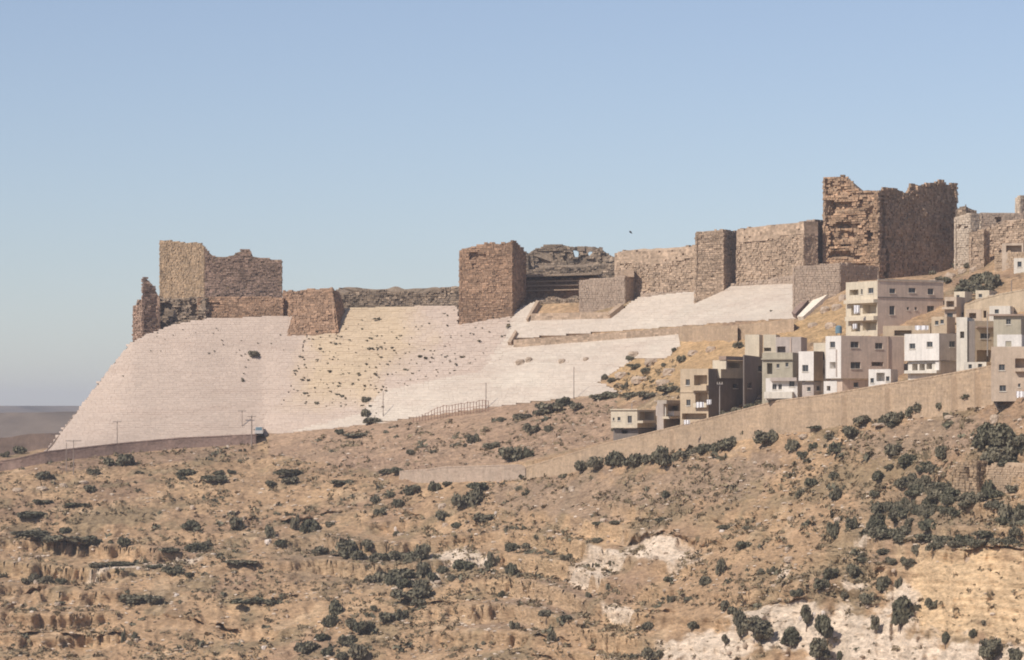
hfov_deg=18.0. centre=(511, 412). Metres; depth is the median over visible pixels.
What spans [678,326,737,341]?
step wall
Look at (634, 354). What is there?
boulder
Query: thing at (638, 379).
boulder
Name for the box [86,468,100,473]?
shrub
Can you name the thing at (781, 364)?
village house
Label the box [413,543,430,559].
shrub
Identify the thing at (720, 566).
shrub
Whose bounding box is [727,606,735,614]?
shrub
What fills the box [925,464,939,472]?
shrub
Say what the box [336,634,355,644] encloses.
shrub
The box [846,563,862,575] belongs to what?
shrub
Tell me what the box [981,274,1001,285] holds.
shrub
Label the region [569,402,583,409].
shrub
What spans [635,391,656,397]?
shrub
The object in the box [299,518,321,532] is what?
shrub
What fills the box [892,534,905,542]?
shrub
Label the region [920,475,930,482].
shrub
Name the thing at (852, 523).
shrub
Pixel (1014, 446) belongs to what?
shrubby tree
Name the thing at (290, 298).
wall
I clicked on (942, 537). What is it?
shrub
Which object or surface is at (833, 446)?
shrub
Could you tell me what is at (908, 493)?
shrub
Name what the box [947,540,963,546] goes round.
shrub
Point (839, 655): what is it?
shrubby tree
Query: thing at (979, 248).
buttress wall
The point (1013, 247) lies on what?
village house
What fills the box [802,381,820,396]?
ground floor house
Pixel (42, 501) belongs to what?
shrub
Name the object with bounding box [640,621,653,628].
shrub
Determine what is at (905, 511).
shrub
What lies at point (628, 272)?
parapet stub
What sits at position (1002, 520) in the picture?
shrub
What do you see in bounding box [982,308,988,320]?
village house
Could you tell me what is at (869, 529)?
shrub
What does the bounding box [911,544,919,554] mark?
shrub
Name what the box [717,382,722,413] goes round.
power pole
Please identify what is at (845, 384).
ground floor house
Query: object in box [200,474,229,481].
shrub
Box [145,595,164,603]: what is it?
shrub
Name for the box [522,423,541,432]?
shrub
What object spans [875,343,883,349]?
window
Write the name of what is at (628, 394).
shrub
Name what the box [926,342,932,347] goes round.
window
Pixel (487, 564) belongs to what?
shrub
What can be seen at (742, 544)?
shrub
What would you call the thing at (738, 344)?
shrub
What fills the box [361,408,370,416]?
shrub
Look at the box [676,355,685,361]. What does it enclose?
shrub
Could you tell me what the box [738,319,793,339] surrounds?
step wall
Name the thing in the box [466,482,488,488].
shrub
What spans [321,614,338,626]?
shrub
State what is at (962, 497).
shrub
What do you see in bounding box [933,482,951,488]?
shrub
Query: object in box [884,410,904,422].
shrub
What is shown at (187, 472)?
shrub
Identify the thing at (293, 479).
shrub
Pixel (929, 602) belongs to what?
shrub
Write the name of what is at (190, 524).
shrub
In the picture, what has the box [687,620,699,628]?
shrub
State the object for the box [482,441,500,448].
shrub
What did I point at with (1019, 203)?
tower house
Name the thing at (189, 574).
shrub
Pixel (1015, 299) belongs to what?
retaining wall
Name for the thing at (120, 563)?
shrub
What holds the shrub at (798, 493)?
on the hillside
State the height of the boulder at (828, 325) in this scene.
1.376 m
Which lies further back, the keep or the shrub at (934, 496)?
the keep
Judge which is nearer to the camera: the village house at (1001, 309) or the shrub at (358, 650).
the shrub at (358, 650)
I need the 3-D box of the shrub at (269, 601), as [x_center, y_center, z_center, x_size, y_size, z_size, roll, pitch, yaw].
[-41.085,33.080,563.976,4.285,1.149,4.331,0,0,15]
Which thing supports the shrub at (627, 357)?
on the hillside
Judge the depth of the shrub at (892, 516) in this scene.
477.00 m
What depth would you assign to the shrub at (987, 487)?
462.26 m
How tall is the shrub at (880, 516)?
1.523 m
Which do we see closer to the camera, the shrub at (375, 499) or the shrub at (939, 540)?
the shrub at (939, 540)
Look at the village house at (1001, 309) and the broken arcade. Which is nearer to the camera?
the village house at (1001, 309)
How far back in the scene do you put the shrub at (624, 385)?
630.35 m
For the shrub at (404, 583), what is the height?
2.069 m
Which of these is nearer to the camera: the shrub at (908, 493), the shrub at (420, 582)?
the shrub at (908, 493)
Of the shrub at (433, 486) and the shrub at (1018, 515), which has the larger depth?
the shrub at (433, 486)
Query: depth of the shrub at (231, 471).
642.37 m
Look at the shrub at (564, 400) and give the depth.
633.02 m
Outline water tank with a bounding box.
[835,325,841,335]
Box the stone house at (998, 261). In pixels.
[994,251,1023,271]
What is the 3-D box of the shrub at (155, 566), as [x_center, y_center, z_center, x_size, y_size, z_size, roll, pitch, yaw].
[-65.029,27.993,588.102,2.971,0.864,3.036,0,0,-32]
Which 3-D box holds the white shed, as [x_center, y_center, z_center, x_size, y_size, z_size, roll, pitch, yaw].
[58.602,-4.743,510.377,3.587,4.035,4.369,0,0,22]
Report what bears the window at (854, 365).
in the village house at (853, 357)
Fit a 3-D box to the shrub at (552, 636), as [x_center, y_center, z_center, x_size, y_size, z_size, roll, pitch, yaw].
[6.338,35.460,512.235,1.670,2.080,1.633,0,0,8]
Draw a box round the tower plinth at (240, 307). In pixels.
[197,296,284,319]
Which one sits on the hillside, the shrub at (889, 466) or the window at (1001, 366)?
the shrub at (889, 466)
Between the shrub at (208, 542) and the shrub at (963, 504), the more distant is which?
the shrub at (208, 542)
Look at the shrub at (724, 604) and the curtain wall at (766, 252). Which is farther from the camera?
the curtain wall at (766, 252)
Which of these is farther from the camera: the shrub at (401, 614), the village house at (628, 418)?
the village house at (628, 418)
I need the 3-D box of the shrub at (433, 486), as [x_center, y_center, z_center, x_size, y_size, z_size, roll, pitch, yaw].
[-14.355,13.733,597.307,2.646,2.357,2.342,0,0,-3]
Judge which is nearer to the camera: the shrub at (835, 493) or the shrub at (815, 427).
the shrub at (835, 493)
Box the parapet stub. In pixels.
[620,269,633,276]
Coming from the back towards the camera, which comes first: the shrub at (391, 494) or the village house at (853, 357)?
the shrub at (391, 494)
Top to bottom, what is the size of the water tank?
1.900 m
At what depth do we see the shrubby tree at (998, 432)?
467.52 m
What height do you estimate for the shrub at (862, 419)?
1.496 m
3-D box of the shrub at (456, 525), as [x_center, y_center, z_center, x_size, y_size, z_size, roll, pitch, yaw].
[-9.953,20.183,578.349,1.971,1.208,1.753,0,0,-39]
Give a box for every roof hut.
[713,356,742,377]
[955,204,976,216]
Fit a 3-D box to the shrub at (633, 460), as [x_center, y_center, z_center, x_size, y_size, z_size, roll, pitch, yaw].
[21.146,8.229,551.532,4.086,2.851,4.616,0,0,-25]
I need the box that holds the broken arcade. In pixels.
[567,246,602,262]
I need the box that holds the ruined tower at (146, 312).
[132,277,160,340]
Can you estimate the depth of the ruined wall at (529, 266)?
703.52 m
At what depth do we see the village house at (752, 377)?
545.81 m
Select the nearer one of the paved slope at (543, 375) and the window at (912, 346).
the window at (912, 346)
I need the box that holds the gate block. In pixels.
[579,275,635,311]
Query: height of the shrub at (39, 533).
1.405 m
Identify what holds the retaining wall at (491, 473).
on the hillside
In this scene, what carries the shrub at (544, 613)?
on the hillside
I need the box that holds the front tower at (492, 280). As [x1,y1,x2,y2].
[458,240,526,324]
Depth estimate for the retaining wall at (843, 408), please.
518.25 m
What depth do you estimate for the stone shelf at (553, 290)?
695.98 m
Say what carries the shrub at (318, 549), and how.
on the hillside
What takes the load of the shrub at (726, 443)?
on the hillside
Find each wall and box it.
[0,434,255,470]
[159,296,209,328]
[282,290,299,316]
[336,286,458,313]
[399,464,524,482]
[513,328,677,346]
[525,251,532,269]
[526,263,614,277]
[526,274,600,278]
[526,277,598,304]
[526,365,993,479]
[529,244,614,265]
[531,312,608,320]
[532,295,578,303]
[614,245,694,298]
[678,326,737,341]
[735,221,818,285]
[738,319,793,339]
[951,460,987,495]
[964,289,1023,316]
[968,229,990,273]
[986,219,1023,254]
[986,462,1023,492]
[994,402,1001,407]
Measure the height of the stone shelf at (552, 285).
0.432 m
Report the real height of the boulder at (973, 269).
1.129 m
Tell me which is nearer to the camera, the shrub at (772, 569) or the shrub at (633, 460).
the shrub at (772, 569)
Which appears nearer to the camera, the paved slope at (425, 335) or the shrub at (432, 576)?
the shrub at (432, 576)
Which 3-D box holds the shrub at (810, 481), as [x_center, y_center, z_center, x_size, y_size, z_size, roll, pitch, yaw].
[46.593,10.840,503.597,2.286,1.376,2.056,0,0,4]
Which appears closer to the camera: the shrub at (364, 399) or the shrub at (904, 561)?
the shrub at (904, 561)
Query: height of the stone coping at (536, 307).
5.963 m
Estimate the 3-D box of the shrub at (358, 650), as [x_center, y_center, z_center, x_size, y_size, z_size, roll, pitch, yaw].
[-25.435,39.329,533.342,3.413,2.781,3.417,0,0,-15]
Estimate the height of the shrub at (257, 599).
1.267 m
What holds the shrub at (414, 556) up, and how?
on the hillside
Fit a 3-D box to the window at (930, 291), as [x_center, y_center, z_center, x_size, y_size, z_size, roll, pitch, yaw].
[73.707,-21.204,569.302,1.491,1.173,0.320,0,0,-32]
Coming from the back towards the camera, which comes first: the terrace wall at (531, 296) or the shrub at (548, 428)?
the terrace wall at (531, 296)
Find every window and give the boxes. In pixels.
[627,416,631,423]
[772,384,776,389]
[803,365,807,371]
[830,342,834,347]
[851,342,857,347]
[851,362,859,368]
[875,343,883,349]
[889,288,895,293]
[889,306,893,314]
[908,343,915,349]
[909,288,914,292]
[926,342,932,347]
[927,288,933,294]
[927,306,933,311]
[949,341,955,347]
[980,333,990,339]
[998,364,1004,370]
[999,385,1006,391]
[1006,319,1010,324]
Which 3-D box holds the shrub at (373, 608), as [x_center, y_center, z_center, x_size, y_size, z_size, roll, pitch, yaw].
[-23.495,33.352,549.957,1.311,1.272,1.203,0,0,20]
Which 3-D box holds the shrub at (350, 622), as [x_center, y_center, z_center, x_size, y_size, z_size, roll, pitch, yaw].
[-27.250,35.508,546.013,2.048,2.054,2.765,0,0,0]
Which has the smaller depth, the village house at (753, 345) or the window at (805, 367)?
the window at (805, 367)
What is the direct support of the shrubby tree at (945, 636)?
on the hillside
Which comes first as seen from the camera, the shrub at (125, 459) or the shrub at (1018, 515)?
the shrub at (1018, 515)
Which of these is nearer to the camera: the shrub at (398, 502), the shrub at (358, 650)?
the shrub at (358, 650)
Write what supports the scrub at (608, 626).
on the hillside
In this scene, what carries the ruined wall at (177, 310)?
on the paved slope at (186, 381)
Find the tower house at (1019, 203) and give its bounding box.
[1015,195,1023,218]
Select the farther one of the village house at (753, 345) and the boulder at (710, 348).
the boulder at (710, 348)
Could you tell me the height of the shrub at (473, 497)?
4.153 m
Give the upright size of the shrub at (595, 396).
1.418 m
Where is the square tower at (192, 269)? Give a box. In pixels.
[159,240,282,298]
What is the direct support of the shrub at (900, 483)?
on the hillside
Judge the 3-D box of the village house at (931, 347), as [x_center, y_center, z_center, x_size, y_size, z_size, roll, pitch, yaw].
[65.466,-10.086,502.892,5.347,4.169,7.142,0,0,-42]
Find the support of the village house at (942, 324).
on the hillside
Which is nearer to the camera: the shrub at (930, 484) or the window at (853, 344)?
the shrub at (930, 484)
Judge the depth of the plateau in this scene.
4228.71 m
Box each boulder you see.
[12,488,22,492]
[36,486,47,490]
[438,503,445,508]
[515,359,524,364]
[615,372,626,378]
[628,351,638,356]
[631,375,646,383]
[644,358,656,365]
[655,379,669,385]
[662,368,674,375]
[688,350,697,355]
[706,346,715,351]
[784,556,793,561]
[799,434,807,438]
[807,322,817,327]
[820,306,829,312]
[825,322,835,328]
[831,304,841,310]
[838,294,845,301]
[872,423,885,425]
[944,415,953,419]
[945,272,955,277]
[957,268,966,273]
[970,266,977,271]
[990,414,999,423]
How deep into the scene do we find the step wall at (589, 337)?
661.75 m
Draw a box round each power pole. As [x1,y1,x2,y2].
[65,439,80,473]
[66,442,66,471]
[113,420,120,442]
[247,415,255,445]
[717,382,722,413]
[987,312,987,355]
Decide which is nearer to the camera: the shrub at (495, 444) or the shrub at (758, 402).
the shrub at (758, 402)
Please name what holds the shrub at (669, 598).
on the hillside
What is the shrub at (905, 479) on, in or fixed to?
on the hillside
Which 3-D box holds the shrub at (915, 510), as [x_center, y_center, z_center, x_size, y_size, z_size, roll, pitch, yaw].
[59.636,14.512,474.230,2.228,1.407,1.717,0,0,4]
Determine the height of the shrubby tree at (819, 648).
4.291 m
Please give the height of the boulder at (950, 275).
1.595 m
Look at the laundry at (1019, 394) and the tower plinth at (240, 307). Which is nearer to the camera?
the laundry at (1019, 394)
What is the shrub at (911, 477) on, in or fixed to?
on the hillside
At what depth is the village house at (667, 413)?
553.89 m
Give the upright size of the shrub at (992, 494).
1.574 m
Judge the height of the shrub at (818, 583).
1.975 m
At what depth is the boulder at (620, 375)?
637.50 m
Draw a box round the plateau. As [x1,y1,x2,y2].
[0,406,78,412]
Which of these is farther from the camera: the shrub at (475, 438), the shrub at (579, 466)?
the shrub at (475, 438)
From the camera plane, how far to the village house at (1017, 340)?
483.42 m
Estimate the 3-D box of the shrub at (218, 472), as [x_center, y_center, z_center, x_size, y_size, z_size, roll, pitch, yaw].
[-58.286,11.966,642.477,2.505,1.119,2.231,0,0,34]
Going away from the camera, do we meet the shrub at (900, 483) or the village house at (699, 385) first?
the shrub at (900, 483)
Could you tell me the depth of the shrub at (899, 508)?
478.96 m
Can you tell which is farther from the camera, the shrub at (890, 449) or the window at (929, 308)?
the window at (929, 308)
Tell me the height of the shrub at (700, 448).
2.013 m
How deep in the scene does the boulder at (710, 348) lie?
614.08 m
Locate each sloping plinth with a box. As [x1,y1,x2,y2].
[640,290,692,296]
[729,274,792,285]
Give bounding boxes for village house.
[610,409,656,427]
[656,400,679,429]
[680,369,742,424]
[743,355,761,406]
[745,334,762,356]
[761,352,798,403]
[763,334,779,352]
[764,377,801,399]
[776,337,806,352]
[799,351,822,380]
[814,343,829,393]
[824,381,836,393]
[826,336,903,378]
[844,279,943,335]
[883,326,930,336]
[904,333,955,360]
[904,360,955,379]
[931,317,954,333]
[942,297,964,321]
[954,291,971,302]
[956,317,973,371]
[964,362,988,369]
[966,309,981,320]
[968,321,993,364]
[976,290,996,298]
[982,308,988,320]
[987,314,1023,346]
[989,306,1013,320]
[991,347,1023,400]
[997,334,1023,346]
[1002,243,1023,270]
[1014,258,1023,273]
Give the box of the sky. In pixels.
[0,0,1023,405]
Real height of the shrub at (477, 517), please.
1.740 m
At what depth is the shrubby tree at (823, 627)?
467.36 m
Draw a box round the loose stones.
[0,369,1023,659]
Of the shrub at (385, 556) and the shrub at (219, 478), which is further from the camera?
the shrub at (219, 478)
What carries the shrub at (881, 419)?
on the hillside
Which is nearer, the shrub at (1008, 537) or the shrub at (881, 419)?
the shrub at (1008, 537)
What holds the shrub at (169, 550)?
on the hillside
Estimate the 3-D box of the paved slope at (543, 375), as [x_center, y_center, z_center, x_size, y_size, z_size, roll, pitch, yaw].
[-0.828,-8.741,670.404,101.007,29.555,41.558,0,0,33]
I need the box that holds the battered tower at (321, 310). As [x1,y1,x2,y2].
[287,287,344,335]
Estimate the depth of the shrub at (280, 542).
589.85 m
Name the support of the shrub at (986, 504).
on the hillside
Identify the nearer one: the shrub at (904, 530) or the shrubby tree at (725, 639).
the shrub at (904, 530)
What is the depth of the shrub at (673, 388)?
597.64 m
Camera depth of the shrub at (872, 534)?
475.25 m
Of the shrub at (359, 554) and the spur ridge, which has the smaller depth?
the shrub at (359, 554)
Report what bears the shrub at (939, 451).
on the hillside
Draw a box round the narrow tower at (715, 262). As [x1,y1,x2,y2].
[693,229,736,303]
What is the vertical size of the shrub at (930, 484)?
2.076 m
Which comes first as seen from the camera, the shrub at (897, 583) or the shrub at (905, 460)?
the shrub at (897, 583)
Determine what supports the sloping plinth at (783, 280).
on the hillside
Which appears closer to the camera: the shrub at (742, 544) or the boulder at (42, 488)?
the shrub at (742, 544)
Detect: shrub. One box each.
[0,451,9,456]
[10,529,50,536]
[12,446,26,453]
[16,511,46,517]
[21,578,33,582]
[28,573,39,579]
[31,499,53,503]
[35,470,55,479]
[36,575,54,582]
[42,534,84,542]
[54,578,67,584]
[59,527,71,532]
[63,502,89,505]
[80,535,103,543]
[83,485,96,491]
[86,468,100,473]
[88,562,111,567]
[102,453,134,465]
[108,561,135,565]
[115,594,148,603]
[117,536,131,545]
[121,628,125,642]
[131,631,137,638]
[145,564,162,567]
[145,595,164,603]
[157,547,180,552]
[161,565,184,574]
[176,468,196,475]
[180,520,200,529]
[184,542,210,551]
[185,572,194,576]
[196,540,211,544]
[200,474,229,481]
[212,470,224,474]
[223,559,257,564]
[227,469,235,473]
[229,516,244,529]
[229,596,263,603]
[248,350,259,356]
[263,599,283,604]
[264,523,274,538]
[265,480,277,485]
[272,468,302,475]
[274,539,288,546]
[281,476,299,483]
[290,513,299,529]
[293,640,320,653]
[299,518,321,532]
[310,546,329,553]
[314,633,330,640]
[320,647,332,655]
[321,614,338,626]
[324,521,334,527]
[329,549,339,555]
[329,598,342,614]
[330,479,352,483]
[334,429,343,433]
[334,651,348,659]
[335,537,357,558]
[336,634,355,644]
[342,432,367,436]
[345,617,356,628]
[347,642,368,658]
[349,549,367,559]
[352,620,375,633]
[361,396,370,401]
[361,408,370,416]
[361,539,374,548]
[363,417,381,423]
[363,574,379,582]
[369,552,382,560]
[370,495,380,503]
[370,605,377,611]
[373,507,385,513]
[374,570,388,582]
[378,468,390,473]
[378,611,395,621]
[381,551,399,560]
[384,574,398,583]
[387,492,395,497]
[387,550,408,559]
[387,568,416,579]
[388,466,402,472]
[389,584,432,599]
[392,499,403,506]
[394,609,408,620]
[395,578,414,587]
[402,485,420,494]
[405,551,421,561]
[406,449,414,453]
[410,598,425,605]
[412,579,428,587]
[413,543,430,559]
[416,561,431,578]
[427,480,440,491]
[427,572,437,580]
[435,510,449,519]
[436,565,448,572]
[442,481,451,485]
[447,574,457,580]
[451,487,484,506]
[451,522,461,528]
[452,559,476,569]
[466,433,479,442]
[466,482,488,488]
[472,513,494,521]
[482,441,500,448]
[484,560,492,567]
[487,551,499,564]
[497,417,506,421]
[497,446,524,460]
[497,590,504,597]
[504,542,520,551]
[504,563,517,575]
[509,620,519,628]
[513,413,532,419]
[521,542,529,548]
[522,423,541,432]
[523,446,534,456]
[532,408,545,414]
[534,402,562,413]
[538,609,554,616]
[543,424,552,431]
[547,630,556,641]
[555,396,574,404]
[559,553,572,559]
[559,615,572,620]
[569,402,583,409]
[574,460,586,470]
[585,455,604,468]
[585,591,591,597]
[589,394,604,399]
[591,537,602,542]
[599,391,618,398]
[604,450,622,465]
[607,377,614,381]
[609,520,619,523]
[621,381,628,388]
[621,453,642,466]
[622,392,635,397]
[625,355,633,359]
[626,363,640,367]
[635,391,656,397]
[640,367,650,373]
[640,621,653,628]
[640,647,663,659]
[641,451,653,462]
[652,445,678,465]
[652,517,666,521]
[655,385,677,391]
[662,490,669,497]
[663,576,673,581]
[666,595,672,602]
[675,446,696,458]
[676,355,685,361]
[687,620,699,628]
[696,443,708,454]
[698,575,711,585]
[705,442,717,451]
[714,436,736,449]
[715,558,725,574]
[716,524,730,528]
[720,600,728,610]
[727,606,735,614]
[730,407,742,411]
[732,341,744,347]
[735,540,751,547]
[743,403,754,408]
[752,429,777,444]
[753,400,761,404]
[766,566,775,572]
[784,438,799,450]
[789,588,802,596]
[795,489,805,497]
[796,451,808,457]
[804,477,817,485]
[806,425,821,428]
[808,442,817,448]
[813,577,830,589]
[822,568,838,578]
[823,432,834,438]
[826,520,838,538]
[827,441,841,452]
[827,471,839,478]
[829,487,841,499]
[840,591,848,598]
[842,425,858,436]
[845,516,857,528]
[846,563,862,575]
[852,415,870,422]
[859,590,878,604]
[864,526,877,531]
[866,520,877,527]
[867,530,889,538]
[868,519,885,525]
[869,490,879,496]
[870,503,883,512]
[871,470,884,480]
[873,513,885,519]
[876,526,890,535]
[876,548,889,554]
[876,575,891,590]
[877,414,886,422]
[883,464,893,469]
[883,501,898,511]
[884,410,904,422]
[884,442,901,455]
[885,421,896,426]
[885,556,896,564]
[887,511,906,519]
[889,506,904,512]
[890,529,901,537]
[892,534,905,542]
[893,476,907,484]
[894,479,908,487]
[894,509,909,515]
[894,576,901,587]
[897,511,911,517]
[898,453,916,466]
[900,525,910,534]
[900,556,915,566]
[904,490,921,496]
[904,498,915,510]
[904,517,914,527]
[905,406,912,416]
[907,472,916,481]
[911,484,924,490]
[911,507,918,514]
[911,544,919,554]
[912,488,925,492]
[913,402,921,412]
[913,481,926,487]
[913,533,932,540]
[915,465,925,472]
[917,518,937,530]
[918,503,929,512]
[919,461,931,467]
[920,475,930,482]
[921,498,931,504]
[922,507,935,516]
[924,597,937,607]
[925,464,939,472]
[925,541,942,550]
[926,489,936,498]
[926,494,938,499]
[926,501,936,508]
[927,481,936,490]
[928,270,935,274]
[931,535,952,541]
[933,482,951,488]
[933,488,943,495]
[933,537,947,543]
[934,445,947,458]
[935,402,940,408]
[936,505,948,513]
[938,486,950,490]
[939,493,954,504]
[942,277,951,282]
[942,488,960,495]
[947,506,960,515]
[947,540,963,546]
[949,497,960,502]
[952,534,973,541]
[954,286,969,291]
[956,278,981,287]
[956,493,968,500]
[957,500,970,507]
[960,538,975,544]
[965,492,985,503]
[967,271,992,280]
[967,283,995,293]
[967,539,986,547]
[968,628,976,636]
[971,530,987,535]
[978,531,993,537]
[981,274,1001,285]
[981,480,994,497]
[983,500,992,507]
[988,489,1004,498]
[988,537,1004,544]
[991,499,1004,508]
[995,517,1011,523]
[998,502,1014,518]
[1000,539,1019,545]
[1005,484,1018,492]
[1005,535,1016,540]
[1008,525,1021,535]
[1011,508,1023,524]
[1014,503,1023,512]
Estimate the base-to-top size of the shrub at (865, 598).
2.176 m
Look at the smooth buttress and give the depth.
640.62 m
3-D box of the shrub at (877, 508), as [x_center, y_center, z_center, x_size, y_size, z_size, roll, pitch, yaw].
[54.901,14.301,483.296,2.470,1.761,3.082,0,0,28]
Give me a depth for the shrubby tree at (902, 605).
457.18 m
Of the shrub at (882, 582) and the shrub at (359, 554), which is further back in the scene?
the shrub at (359, 554)
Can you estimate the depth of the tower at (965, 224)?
601.05 m
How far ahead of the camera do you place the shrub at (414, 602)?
547.15 m
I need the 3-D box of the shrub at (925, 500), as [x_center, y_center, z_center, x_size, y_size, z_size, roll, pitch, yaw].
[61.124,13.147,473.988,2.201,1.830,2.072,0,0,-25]
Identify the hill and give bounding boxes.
[0,411,76,437]
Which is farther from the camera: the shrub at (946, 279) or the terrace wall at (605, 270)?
the terrace wall at (605, 270)
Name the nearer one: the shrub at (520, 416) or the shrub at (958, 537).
the shrub at (958, 537)
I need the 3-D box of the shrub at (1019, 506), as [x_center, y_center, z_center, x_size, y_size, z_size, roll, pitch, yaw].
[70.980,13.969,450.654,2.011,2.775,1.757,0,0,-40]
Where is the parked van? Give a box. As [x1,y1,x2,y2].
[254,427,263,434]
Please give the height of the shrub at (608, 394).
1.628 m
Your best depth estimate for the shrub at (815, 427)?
515.90 m
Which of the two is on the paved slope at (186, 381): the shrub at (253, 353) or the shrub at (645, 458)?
the shrub at (253, 353)
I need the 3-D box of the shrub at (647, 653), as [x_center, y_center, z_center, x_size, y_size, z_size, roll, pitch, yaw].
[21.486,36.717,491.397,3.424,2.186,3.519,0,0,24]
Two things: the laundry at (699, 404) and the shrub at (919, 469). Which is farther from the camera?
the laundry at (699, 404)
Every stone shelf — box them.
[526,272,597,277]
[526,280,578,282]
[526,284,578,286]
[526,289,578,291]
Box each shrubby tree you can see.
[721,634,728,648]
[732,607,745,640]
[741,615,773,641]
[780,626,799,648]
[800,604,811,631]
[809,637,830,659]
[814,613,833,638]
[836,650,842,659]
[870,614,879,633]
[890,594,912,633]
[941,631,949,648]
[971,431,988,452]
[976,421,993,445]
[977,638,1003,659]
[980,445,1000,464]
[987,422,1014,447]
[993,446,1017,461]
[993,454,1009,466]
[1006,433,1023,458]
[1007,647,1022,659]
[1018,433,1023,444]
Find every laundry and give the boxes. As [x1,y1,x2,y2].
[696,402,703,407]
[854,305,858,313]
[915,326,927,329]
[1016,391,1023,397]
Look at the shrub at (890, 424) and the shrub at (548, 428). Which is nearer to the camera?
the shrub at (890, 424)
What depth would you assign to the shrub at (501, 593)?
543.79 m
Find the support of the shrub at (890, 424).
on the hillside
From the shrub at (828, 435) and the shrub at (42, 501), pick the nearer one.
the shrub at (828, 435)
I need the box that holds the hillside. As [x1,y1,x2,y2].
[0,252,1023,659]
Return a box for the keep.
[822,175,957,278]
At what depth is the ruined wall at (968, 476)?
466.72 m
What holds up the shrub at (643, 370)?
on the hillside
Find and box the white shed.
[869,369,897,385]
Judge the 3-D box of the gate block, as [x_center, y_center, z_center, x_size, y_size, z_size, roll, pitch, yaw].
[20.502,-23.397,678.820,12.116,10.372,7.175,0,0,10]
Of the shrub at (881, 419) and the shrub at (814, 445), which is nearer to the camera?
the shrub at (881, 419)
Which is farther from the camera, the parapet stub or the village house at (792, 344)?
the parapet stub
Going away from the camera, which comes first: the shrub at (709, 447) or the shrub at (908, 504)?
the shrub at (908, 504)
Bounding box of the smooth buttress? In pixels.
[800,219,822,264]
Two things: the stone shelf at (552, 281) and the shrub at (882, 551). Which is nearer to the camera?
the shrub at (882, 551)
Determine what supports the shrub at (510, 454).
on the hillside
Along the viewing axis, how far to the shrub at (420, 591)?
549.40 m
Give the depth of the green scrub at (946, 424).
547.31 m
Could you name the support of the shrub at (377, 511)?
on the hillside
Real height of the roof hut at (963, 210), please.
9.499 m
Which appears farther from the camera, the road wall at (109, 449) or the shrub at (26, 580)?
the road wall at (109, 449)
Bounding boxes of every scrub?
[0,358,1023,659]
[0,372,1023,659]
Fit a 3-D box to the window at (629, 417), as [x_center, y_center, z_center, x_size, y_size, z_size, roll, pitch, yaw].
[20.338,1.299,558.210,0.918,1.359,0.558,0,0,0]
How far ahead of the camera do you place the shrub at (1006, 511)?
452.21 m
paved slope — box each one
[44,316,304,450]
[263,302,679,434]
[280,306,513,417]
[517,284,795,338]
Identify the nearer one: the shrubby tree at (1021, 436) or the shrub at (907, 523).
the shrubby tree at (1021, 436)
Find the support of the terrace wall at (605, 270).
on the hillside
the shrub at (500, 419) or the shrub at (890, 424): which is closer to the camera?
the shrub at (890, 424)
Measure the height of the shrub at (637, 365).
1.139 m
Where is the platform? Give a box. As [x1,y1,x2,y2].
[792,262,878,309]
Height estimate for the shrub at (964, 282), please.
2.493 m
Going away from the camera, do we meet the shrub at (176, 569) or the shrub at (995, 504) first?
the shrub at (995, 504)
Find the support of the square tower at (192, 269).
on the hillside
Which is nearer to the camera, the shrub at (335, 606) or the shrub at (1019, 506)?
the shrub at (1019, 506)
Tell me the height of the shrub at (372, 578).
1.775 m
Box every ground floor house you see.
[613,428,654,440]
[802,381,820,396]
[830,379,868,391]
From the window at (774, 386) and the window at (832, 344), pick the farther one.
the window at (774, 386)
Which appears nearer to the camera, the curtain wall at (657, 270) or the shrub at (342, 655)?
the shrub at (342, 655)
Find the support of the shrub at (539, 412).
on the hillside
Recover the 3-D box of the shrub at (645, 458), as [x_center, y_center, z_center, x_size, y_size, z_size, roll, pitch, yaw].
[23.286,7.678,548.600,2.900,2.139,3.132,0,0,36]
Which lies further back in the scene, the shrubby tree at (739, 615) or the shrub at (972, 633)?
the shrubby tree at (739, 615)
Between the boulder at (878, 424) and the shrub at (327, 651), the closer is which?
the boulder at (878, 424)
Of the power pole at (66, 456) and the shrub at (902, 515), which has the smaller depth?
the shrub at (902, 515)
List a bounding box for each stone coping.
[507,330,517,344]
[526,300,540,321]
[606,303,623,317]
[792,300,808,318]
[797,294,827,319]
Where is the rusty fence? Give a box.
[413,400,488,422]
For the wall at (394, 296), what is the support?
on the hillside
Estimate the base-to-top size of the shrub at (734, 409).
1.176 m
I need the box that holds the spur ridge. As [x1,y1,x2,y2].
[0,433,59,455]
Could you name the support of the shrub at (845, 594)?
on the hillside
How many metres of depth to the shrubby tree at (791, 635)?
471.88 m
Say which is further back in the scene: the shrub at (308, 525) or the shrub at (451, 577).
the shrub at (308, 525)
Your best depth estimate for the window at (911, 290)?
567.17 m
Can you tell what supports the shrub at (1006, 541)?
on the hillside
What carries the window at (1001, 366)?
in the village house at (1007, 373)
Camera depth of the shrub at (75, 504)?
625.09 m
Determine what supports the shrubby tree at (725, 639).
on the hillside
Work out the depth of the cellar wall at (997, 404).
479.00 m
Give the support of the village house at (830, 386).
on the hillside
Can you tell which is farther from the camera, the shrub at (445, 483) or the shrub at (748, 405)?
the shrub at (445, 483)
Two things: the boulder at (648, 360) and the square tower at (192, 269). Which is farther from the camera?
the square tower at (192, 269)
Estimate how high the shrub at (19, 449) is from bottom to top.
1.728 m
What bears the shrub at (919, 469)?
on the hillside
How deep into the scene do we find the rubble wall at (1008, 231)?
596.84 m
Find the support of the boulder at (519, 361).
on the hillside
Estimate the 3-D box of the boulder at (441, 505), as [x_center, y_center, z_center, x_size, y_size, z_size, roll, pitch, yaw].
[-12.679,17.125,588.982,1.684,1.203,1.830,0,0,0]
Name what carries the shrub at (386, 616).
on the hillside

